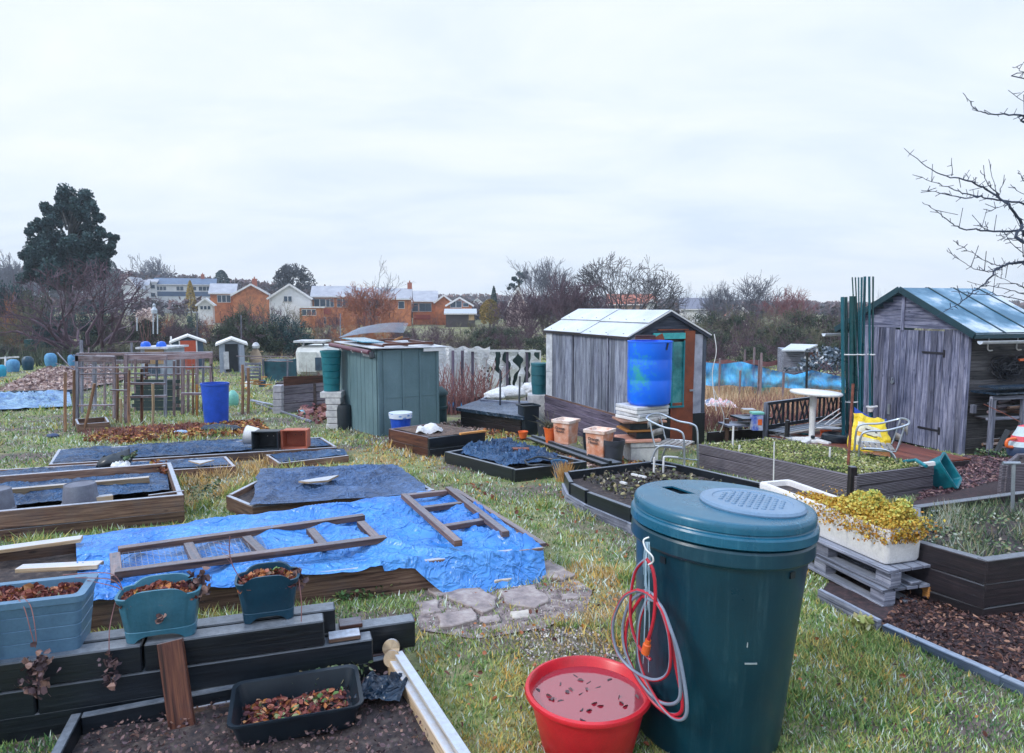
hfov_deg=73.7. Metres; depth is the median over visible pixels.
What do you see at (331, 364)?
green water butt
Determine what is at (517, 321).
thorn bush
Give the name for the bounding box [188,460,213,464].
triangular offcut
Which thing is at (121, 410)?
wooden stake
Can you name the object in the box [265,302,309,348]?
mossy bush
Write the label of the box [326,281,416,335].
red twig tree
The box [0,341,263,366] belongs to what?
frosty undergrowth
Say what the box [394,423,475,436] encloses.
brown sheet
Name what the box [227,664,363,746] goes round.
black tray
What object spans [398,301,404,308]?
window
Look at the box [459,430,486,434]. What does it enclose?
loose board
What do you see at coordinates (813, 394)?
patio table
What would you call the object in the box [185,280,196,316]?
golden conifer
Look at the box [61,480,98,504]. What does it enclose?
upturned bucket
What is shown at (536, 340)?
hedge bush
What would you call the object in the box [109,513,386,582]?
timber ladder frame
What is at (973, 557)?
raised bed
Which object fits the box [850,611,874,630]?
dandelion weed
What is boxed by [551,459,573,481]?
dry grass tuft
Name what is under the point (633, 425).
block stack
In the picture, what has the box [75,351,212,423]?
fruit cage
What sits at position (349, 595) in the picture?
ground weeds
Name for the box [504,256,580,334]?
bare birch
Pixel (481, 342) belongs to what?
hedge bush
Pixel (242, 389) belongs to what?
wooden stake
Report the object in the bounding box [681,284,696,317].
bare tree
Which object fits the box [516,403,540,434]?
black bin
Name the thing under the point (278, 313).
thorn bush
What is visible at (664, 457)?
white hoop pipe
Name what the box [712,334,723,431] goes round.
pale rope
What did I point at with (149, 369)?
window
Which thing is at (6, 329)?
rusty bush
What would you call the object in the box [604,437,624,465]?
dark grey pot
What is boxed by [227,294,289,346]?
mossy bush
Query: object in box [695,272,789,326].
bare tree
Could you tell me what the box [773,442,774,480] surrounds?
white cane
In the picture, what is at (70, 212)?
evergreen tree
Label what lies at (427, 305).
window
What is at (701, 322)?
mossy bush
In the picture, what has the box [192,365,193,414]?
wooden stake
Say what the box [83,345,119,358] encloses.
thorn bush
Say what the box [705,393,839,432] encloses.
bramble patch
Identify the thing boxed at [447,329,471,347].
thorn bush
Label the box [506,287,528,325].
tall gable house
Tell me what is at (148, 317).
pampas grass
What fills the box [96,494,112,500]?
wood block
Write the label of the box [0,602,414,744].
sleeper wall
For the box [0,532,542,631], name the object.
tarpaulin bed
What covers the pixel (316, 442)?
black sheet
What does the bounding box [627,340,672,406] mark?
blue barrel
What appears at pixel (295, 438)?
crate
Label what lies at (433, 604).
paving stone
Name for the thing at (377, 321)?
rusty bush
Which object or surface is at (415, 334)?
thorn bush
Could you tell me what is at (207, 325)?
rusty bush
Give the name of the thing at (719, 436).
dark low board
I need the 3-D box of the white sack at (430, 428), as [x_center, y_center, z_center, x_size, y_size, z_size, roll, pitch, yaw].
[-1.303,0.819,10.774,0.433,0.172,0.238,-1,6,-7]
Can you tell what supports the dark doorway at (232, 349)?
in the grey shed at (231, 350)
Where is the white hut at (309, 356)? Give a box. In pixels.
[296,344,338,375]
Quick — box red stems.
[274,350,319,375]
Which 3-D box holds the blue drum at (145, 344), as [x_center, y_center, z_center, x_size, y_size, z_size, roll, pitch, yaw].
[-15.691,-1.399,29.229,0.399,0.229,0.393,0,6,0]
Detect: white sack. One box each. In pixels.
[416,423,442,433]
[484,389,504,399]
[492,385,525,399]
[521,382,531,396]
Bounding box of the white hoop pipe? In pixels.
[653,456,678,475]
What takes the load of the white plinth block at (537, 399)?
on the ground at (548, 552)
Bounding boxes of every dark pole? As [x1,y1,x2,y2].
[499,370,500,404]
[518,376,520,402]
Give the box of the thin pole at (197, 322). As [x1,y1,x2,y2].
[196,312,197,336]
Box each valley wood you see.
[11,295,505,320]
[473,301,1023,320]
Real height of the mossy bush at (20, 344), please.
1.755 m
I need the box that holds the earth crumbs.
[419,585,583,632]
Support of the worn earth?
on the ground at (548, 552)
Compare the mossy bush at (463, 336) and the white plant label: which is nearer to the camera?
the white plant label
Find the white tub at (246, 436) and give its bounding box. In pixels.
[242,425,258,443]
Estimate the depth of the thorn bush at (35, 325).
52.29 m
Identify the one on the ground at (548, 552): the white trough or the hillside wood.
the hillside wood
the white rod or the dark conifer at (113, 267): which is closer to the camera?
the white rod
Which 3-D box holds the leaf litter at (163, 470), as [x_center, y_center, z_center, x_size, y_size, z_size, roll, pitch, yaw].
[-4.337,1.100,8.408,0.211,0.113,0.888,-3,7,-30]
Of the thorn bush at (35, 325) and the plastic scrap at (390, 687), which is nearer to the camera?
the plastic scrap at (390, 687)
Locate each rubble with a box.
[296,403,326,423]
[440,419,494,430]
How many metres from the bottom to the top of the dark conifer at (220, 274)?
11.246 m
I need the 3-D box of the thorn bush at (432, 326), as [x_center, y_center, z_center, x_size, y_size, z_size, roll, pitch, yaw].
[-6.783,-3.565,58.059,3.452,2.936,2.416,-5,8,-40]
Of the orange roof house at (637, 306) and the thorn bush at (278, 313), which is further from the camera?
the orange roof house at (637, 306)
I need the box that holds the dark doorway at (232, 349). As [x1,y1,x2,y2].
[225,344,238,371]
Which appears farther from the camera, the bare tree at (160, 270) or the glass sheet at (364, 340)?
the bare tree at (160, 270)
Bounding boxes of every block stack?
[320,390,344,429]
[612,402,668,461]
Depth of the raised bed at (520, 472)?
8.93 m
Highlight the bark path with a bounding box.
[823,455,1023,680]
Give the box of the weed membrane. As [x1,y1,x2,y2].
[250,464,425,504]
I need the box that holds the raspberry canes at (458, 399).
[439,360,511,414]
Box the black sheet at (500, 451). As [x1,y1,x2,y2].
[461,437,560,465]
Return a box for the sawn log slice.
[382,638,399,667]
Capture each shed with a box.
[169,334,206,369]
[215,336,247,372]
[328,340,447,435]
[544,309,711,444]
[777,344,818,374]
[822,287,1023,454]
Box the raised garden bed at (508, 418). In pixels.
[456,400,527,433]
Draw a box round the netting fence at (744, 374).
[706,347,840,397]
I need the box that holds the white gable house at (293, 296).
[266,284,313,325]
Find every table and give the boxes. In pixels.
[718,411,771,440]
[790,388,842,443]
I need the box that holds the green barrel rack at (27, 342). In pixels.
[24,339,37,354]
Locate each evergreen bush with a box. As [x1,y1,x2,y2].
[0,275,57,343]
[0,278,18,343]
[26,303,75,349]
[71,293,110,344]
[182,312,205,337]
[256,308,295,355]
[277,315,324,355]
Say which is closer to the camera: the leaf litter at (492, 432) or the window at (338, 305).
the leaf litter at (492, 432)
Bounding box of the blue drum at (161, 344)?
[156,341,166,346]
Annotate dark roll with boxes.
[7,389,71,393]
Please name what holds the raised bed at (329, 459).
on the ground at (548, 552)
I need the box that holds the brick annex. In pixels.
[298,306,324,326]
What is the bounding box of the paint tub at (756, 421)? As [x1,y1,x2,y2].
[749,411,763,430]
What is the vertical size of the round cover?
0.078 m
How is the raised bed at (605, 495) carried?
on the ground at (548, 552)
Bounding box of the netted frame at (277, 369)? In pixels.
[241,356,296,380]
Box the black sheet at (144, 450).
[52,439,251,462]
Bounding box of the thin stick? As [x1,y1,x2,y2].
[984,404,1020,422]
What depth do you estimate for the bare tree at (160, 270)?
212.54 m
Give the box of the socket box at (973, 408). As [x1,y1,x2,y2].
[970,404,976,413]
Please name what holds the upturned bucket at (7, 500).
on the raised bed at (139, 509)
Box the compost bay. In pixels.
[273,375,327,413]
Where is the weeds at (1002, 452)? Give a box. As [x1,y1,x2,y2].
[973,447,1012,457]
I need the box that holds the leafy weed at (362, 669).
[292,660,373,683]
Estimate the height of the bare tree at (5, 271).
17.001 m
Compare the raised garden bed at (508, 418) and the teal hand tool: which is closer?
the teal hand tool
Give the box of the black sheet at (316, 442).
[310,438,330,445]
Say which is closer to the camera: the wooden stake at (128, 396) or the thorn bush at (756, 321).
the wooden stake at (128, 396)
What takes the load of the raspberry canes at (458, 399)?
on the ground at (548, 552)
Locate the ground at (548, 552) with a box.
[0,308,1023,752]
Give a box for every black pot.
[536,420,549,436]
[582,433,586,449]
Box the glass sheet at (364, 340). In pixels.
[342,337,383,342]
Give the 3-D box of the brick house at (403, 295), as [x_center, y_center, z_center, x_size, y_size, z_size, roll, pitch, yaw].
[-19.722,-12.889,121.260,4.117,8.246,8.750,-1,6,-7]
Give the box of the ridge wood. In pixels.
[438,293,1023,307]
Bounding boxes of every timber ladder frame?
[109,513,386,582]
[401,486,508,546]
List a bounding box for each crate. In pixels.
[251,429,282,450]
[280,428,310,449]
[927,452,961,488]
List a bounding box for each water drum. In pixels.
[0,365,6,376]
[6,359,19,371]
[44,353,56,366]
[67,355,74,365]
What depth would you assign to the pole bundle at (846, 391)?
10.92 m
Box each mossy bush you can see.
[12,339,62,354]
[107,339,139,357]
[203,344,218,360]
[203,345,218,361]
[215,347,273,360]
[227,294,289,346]
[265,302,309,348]
[296,320,328,343]
[442,319,479,347]
[453,330,498,349]
[534,313,565,338]
[682,310,723,333]
[697,303,745,344]
[741,306,792,341]
[749,311,795,354]
[755,306,797,327]
[780,302,824,342]
[787,324,827,352]
[806,323,839,346]
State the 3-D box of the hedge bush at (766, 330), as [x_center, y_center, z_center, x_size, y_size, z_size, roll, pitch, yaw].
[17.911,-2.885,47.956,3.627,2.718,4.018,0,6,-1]
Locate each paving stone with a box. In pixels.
[415,600,441,614]
[428,587,450,597]
[437,608,476,629]
[444,588,495,615]
[479,614,500,624]
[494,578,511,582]
[499,585,548,609]
[510,609,529,619]
[542,559,574,582]
[561,593,578,600]
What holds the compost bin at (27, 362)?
on the ground at (548, 552)
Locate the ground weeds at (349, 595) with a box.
[330,585,390,602]
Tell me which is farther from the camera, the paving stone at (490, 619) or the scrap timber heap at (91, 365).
the scrap timber heap at (91, 365)
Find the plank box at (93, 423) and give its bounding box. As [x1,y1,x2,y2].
[75,417,109,432]
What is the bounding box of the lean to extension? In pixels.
[444,309,476,326]
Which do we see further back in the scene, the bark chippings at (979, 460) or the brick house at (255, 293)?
the brick house at (255, 293)
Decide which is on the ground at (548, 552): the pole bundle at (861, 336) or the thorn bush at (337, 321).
the thorn bush at (337, 321)
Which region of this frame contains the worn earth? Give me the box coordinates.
[411,579,591,637]
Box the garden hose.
[611,558,688,721]
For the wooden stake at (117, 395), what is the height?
1.260 m
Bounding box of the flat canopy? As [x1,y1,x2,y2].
[293,339,330,345]
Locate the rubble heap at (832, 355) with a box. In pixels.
[782,344,840,372]
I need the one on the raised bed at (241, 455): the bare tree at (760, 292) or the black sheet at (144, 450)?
the black sheet at (144, 450)
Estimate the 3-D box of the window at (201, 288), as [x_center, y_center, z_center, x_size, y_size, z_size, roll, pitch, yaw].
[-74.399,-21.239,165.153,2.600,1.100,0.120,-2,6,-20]
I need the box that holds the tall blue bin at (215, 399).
[200,382,228,423]
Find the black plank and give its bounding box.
[526,435,621,466]
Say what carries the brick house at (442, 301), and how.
on the ground at (548, 552)
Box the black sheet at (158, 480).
[0,472,168,504]
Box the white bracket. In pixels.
[919,461,934,466]
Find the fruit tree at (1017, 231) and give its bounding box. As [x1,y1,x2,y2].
[904,62,1023,315]
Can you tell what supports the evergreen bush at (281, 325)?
on the ground at (548, 552)
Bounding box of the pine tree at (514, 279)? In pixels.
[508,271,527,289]
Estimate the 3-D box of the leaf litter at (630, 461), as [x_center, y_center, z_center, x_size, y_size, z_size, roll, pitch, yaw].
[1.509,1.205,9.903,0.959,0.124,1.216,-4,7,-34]
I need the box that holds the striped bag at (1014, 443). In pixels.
[1005,425,1023,455]
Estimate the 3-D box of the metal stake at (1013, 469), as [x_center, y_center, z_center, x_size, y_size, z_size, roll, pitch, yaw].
[4.118,0.930,5.652,0.140,0.461,0.028,0,6,0]
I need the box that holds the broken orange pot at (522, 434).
[518,430,527,438]
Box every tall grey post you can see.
[79,340,82,352]
[130,343,132,369]
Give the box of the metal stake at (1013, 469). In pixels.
[1002,461,1020,510]
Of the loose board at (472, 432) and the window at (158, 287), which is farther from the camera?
the window at (158, 287)
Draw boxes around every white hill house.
[121,277,149,314]
[143,280,151,297]
[147,279,158,302]
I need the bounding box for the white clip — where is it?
[866,405,877,411]
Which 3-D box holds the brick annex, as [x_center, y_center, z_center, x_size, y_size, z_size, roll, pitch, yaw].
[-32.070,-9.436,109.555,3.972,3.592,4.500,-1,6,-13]
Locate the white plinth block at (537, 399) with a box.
[527,393,544,419]
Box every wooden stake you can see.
[63,372,66,431]
[72,370,75,425]
[84,383,95,429]
[116,365,118,421]
[119,398,122,423]
[127,370,130,424]
[151,383,154,424]
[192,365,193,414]
[196,384,197,415]
[241,365,243,413]
[247,368,249,413]
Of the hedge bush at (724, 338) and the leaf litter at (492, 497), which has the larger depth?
the hedge bush at (724, 338)
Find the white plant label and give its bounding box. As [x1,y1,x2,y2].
[631,473,646,477]
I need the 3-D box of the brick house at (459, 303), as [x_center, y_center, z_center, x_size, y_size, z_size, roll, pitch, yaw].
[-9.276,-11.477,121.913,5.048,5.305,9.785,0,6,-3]
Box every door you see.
[179,340,197,369]
[239,345,244,371]
[298,352,316,371]
[670,331,694,444]
[890,330,944,448]
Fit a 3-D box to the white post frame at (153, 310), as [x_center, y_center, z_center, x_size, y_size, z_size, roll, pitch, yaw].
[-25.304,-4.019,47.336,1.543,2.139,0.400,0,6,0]
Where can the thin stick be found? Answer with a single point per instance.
(1002, 412)
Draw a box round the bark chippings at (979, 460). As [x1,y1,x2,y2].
[916,455,1011,499]
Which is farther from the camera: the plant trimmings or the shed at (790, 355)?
the shed at (790, 355)
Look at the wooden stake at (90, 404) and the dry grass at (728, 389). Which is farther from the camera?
the dry grass at (728, 389)
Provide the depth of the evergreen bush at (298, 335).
43.62 m
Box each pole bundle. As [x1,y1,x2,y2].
[841,296,857,434]
[852,276,865,411]
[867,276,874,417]
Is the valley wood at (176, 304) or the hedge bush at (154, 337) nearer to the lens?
the hedge bush at (154, 337)
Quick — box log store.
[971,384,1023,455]
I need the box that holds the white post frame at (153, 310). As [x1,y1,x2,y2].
[136,303,157,333]
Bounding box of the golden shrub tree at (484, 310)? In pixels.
[479,299,500,327]
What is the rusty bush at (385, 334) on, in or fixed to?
on the ground at (548, 552)
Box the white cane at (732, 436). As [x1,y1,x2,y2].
[732,426,733,447]
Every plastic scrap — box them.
[111,460,130,466]
[354,670,407,700]
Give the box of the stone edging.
[545,446,601,467]
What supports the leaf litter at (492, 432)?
on the ground at (548, 552)
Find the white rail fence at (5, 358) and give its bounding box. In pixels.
[0,356,18,365]
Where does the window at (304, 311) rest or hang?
in the brick annex
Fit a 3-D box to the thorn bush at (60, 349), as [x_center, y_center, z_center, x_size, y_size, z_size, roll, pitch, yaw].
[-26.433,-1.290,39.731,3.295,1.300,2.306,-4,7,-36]
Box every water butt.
[320,350,341,391]
[531,362,545,394]
[631,480,819,752]
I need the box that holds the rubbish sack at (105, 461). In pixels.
[96,448,132,467]
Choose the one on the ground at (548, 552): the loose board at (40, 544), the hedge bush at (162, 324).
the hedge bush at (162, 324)
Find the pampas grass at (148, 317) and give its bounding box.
[133,307,154,341]
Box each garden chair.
[646,413,698,467]
[853,418,909,461]
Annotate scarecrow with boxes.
[249,342,262,368]
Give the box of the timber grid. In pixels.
[357,338,433,346]
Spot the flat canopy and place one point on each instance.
(304, 341)
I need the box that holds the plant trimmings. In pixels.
[121,450,137,460]
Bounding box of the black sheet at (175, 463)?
[0,458,229,475]
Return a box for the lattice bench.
[762,396,845,437]
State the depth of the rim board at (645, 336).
10.14 m
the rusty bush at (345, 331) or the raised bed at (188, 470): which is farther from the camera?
the rusty bush at (345, 331)
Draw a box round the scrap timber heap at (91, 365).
[55,347,123,371]
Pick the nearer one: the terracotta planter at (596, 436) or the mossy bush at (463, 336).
the terracotta planter at (596, 436)
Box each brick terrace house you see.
[310,286,355,324]
[355,287,388,324]
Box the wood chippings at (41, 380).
[0,365,123,390]
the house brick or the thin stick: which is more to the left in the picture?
the house brick
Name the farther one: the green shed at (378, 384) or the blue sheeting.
the blue sheeting
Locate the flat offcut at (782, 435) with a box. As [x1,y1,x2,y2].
[775,433,801,440]
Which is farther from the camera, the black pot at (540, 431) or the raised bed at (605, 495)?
the black pot at (540, 431)
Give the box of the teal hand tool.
[902,458,927,467]
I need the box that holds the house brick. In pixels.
[512,447,528,450]
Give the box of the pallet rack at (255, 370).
[245,362,260,380]
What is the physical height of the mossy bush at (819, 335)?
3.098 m
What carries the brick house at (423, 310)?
on the ground at (548, 552)
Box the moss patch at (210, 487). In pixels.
[185,474,223,511]
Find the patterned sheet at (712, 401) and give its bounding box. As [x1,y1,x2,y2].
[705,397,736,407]
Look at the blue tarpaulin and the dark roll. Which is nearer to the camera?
the blue tarpaulin
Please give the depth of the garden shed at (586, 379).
11.67 m
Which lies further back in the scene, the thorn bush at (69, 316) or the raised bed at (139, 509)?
the thorn bush at (69, 316)
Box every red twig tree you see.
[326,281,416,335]
[752,285,820,326]
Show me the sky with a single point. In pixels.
(446, 141)
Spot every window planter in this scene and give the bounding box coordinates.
[63,566,211,690]
[215,536,308,623]
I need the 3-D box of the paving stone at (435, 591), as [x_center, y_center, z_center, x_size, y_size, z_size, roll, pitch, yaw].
[-0.488,1.511,4.751,0.173,0.059,0.170,-2,6,-20]
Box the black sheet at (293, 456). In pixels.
[270,449,346,461]
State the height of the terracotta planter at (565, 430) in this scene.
0.380 m
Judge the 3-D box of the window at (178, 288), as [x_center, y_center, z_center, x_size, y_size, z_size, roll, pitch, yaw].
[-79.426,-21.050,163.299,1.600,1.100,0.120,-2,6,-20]
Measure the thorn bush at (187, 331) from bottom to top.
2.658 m
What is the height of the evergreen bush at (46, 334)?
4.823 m
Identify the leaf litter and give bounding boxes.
[79,420,206,436]
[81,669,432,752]
[83,418,268,443]
[150,459,167,473]
[466,480,518,513]
[473,428,518,438]
[569,456,644,464]
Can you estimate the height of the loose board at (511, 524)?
0.124 m
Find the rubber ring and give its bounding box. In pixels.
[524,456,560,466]
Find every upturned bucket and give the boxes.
[0,485,16,509]
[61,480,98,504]
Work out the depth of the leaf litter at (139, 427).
12.93 m
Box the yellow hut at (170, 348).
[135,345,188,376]
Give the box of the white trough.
[760,479,956,563]
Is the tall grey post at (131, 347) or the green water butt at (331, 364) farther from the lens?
the tall grey post at (131, 347)
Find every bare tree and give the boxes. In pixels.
[0,251,42,298]
[0,257,156,352]
[119,254,174,278]
[344,255,413,323]
[487,283,558,338]
[538,270,613,322]
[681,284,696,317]
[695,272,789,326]
[696,279,740,315]
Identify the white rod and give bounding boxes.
[816,408,839,423]
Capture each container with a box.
[229,390,238,405]
[258,379,265,386]
[337,404,351,429]
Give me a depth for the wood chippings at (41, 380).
26.04 m
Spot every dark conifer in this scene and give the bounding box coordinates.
[107,261,119,297]
[214,270,229,283]
[488,286,497,321]
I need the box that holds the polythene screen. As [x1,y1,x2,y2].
[439,346,540,399]
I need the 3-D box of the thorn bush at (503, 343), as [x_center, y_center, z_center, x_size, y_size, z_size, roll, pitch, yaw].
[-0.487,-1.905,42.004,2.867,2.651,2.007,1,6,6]
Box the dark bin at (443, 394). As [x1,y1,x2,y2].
[439,386,447,422]
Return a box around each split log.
[996,404,1011,408]
[998,400,1010,403]
[1007,405,1019,408]
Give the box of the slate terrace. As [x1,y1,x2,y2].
[154,273,217,312]
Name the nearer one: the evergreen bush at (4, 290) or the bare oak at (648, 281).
the evergreen bush at (4, 290)
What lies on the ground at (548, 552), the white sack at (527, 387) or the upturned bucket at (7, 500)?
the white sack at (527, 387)
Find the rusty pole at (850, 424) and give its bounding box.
[847,384,854,464]
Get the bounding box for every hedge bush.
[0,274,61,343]
[0,343,24,355]
[47,346,84,354]
[81,305,135,346]
[121,306,179,345]
[142,314,167,335]
[163,319,196,338]
[204,314,240,349]
[205,303,263,344]
[206,327,237,345]
[231,312,287,355]
[385,326,419,338]
[457,325,495,347]
[463,335,503,349]
[470,322,500,341]
[486,321,518,344]
[491,323,522,348]
[511,331,545,357]
[692,304,729,332]
[706,322,739,358]
[708,310,746,343]
[718,304,762,344]
[731,337,776,365]
[747,319,779,348]
[765,317,814,354]
[778,302,831,342]
[804,306,840,346]
[815,316,848,347]
[817,311,848,341]
[817,336,840,363]
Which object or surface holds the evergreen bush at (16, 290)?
on the ground at (548, 552)
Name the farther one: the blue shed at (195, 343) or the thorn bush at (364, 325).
the thorn bush at (364, 325)
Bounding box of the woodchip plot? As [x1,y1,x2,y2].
[0,368,123,390]
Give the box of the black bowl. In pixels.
[821,431,848,443]
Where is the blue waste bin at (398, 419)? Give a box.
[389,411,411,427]
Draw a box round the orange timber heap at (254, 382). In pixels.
[240,376,271,389]
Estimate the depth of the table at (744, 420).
11.95 m
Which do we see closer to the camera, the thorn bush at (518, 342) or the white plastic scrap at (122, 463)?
the white plastic scrap at (122, 463)
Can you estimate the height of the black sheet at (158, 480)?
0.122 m
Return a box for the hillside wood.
[0,266,330,299]
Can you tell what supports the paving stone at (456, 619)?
on the worn earth
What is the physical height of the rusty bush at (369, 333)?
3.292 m
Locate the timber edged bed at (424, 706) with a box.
[51,651,470,752]
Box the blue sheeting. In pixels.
[0,390,71,408]
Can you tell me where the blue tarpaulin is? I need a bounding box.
[76,490,545,600]
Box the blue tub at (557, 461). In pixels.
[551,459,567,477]
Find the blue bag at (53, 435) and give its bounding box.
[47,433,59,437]
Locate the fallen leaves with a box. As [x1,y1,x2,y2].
[188,431,987,746]
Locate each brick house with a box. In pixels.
[208,283,238,322]
[230,277,271,323]
[388,281,412,325]
[411,291,437,324]
[433,295,451,324]
[445,297,473,308]
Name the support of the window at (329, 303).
in the brick terrace house at (320, 295)
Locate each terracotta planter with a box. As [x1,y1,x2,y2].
[551,417,580,444]
[583,426,615,457]
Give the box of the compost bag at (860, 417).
[847,407,890,450]
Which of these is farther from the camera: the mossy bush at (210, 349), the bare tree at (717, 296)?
the bare tree at (717, 296)
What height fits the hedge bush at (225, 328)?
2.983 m
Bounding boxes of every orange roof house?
[607,294,652,309]
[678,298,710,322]
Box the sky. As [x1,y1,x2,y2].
[0,0,1023,302]
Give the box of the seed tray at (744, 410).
[740,408,755,412]
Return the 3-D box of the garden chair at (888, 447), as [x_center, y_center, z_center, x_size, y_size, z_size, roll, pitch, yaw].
[4.576,0.916,8.482,0.596,0.806,0.576,2,6,22]
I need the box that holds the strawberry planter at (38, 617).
[0,573,98,699]
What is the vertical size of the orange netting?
0.326 m
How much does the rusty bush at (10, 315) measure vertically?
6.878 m
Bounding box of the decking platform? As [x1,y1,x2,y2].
[768,430,969,466]
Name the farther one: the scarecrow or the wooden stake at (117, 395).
the scarecrow
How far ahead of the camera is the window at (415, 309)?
127.09 m
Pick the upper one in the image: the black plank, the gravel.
the black plank
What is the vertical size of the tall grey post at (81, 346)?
1.437 m
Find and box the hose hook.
[643,537,653,671]
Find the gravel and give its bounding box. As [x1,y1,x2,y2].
[517,626,621,668]
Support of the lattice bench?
on the ground at (548, 552)
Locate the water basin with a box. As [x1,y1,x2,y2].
[524,655,651,752]
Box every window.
[143,368,159,376]
[157,286,165,289]
[176,286,183,290]
[198,286,208,290]
[217,295,230,302]
[284,296,291,301]
[302,309,315,315]
[314,299,325,306]
[315,357,321,370]
[326,299,333,306]
[337,299,347,306]
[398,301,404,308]
[412,303,417,311]
[419,303,424,311]
[425,303,431,311]
[450,301,461,307]
[669,340,684,407]
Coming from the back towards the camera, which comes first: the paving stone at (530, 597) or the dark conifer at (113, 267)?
the dark conifer at (113, 267)
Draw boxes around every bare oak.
[271,263,317,292]
[564,252,688,326]
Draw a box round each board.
[0,535,82,553]
[12,476,149,493]
[15,560,103,572]
[157,638,195,729]
[250,399,311,421]
[298,475,338,483]
[455,488,545,546]
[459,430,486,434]
[480,397,520,403]
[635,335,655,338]
[707,426,784,442]
[818,589,880,631]
[882,623,1023,696]
[992,429,1009,456]
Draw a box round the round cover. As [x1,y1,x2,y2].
[816,426,841,429]
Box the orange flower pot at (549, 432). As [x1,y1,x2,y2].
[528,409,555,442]
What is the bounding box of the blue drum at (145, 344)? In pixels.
[140,341,150,346]
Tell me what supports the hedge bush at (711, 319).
on the ground at (548, 552)
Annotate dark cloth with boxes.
[200,424,241,430]
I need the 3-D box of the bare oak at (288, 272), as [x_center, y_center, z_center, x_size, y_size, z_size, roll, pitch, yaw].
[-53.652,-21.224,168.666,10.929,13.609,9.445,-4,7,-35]
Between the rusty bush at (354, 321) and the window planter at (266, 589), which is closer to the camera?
the window planter at (266, 589)
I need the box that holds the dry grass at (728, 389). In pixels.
[705,383,840,420]
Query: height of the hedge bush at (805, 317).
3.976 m
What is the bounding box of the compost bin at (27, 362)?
[22,356,33,369]
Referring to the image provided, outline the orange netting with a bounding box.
[706,360,776,366]
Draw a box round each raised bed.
[0,456,235,478]
[0,462,184,541]
[48,437,336,466]
[226,480,434,514]
[266,450,348,467]
[389,423,484,457]
[445,449,586,481]
[562,460,759,534]
[699,437,933,498]
[903,491,1023,618]
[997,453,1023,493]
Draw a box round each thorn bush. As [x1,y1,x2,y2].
[1,342,34,354]
[13,298,62,341]
[35,344,72,357]
[38,297,89,346]
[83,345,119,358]
[91,308,144,348]
[101,343,129,359]
[156,300,187,327]
[157,319,182,344]
[163,316,191,343]
[178,321,206,346]
[191,319,211,344]
[255,292,283,332]
[309,305,335,344]
[321,305,345,340]
[321,325,346,344]
[355,304,381,338]
[380,321,403,338]
[391,313,413,332]
[405,321,429,340]
[413,330,436,344]
[419,317,450,344]
[426,321,450,344]
[427,326,454,346]
[434,321,455,345]
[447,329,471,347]
[486,325,519,349]
[487,302,519,334]
[503,309,534,336]
[504,327,535,349]
[511,312,545,344]
[523,302,559,341]
[706,332,739,361]
[706,343,720,361]
[710,334,755,360]
[729,311,766,357]
[734,300,775,344]
[751,341,777,358]
[766,332,789,359]
[772,333,818,359]
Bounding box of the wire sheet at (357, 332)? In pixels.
[339,323,407,337]
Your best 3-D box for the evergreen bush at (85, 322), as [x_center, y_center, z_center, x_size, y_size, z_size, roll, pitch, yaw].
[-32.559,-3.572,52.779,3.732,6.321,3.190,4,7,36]
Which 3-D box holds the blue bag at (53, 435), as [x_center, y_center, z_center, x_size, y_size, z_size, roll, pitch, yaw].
[-8.335,1.074,12.385,0.229,0.081,0.164,0,6,0]
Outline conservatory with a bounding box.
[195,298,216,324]
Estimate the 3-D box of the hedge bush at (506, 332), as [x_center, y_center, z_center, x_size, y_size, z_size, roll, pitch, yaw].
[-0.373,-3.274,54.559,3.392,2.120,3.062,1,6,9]
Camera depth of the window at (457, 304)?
117.23 m
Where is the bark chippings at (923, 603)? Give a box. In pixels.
[881,590,1023,681]
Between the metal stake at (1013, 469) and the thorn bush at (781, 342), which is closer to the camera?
the metal stake at (1013, 469)
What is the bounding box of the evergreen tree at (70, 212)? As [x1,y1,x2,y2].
[15,183,119,338]
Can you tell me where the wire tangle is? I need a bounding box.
[988,353,1023,381]
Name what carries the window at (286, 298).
in the white gable house at (293, 296)
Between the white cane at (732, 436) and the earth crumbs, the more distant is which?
the white cane at (732, 436)
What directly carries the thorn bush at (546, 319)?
on the ground at (548, 552)
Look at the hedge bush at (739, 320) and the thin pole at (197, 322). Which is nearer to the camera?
the thin pole at (197, 322)
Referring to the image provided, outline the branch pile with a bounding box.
[792,360,840,376]
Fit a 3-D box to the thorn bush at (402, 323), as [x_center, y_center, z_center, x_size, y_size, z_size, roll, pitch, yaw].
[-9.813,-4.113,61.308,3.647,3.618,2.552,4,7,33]
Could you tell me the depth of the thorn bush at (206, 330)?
55.18 m
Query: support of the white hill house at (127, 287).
on the ground at (548, 552)
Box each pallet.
[808,553,930,606]
[816,536,930,588]
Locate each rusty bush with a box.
[0,308,18,347]
[3,292,22,345]
[151,314,173,337]
[195,315,213,337]
[306,310,331,338]
[329,324,360,345]
[337,309,371,338]
[339,324,381,340]
[341,312,361,340]
[365,310,398,338]
[365,326,398,338]
[376,311,403,338]
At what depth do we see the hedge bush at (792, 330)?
43.26 m

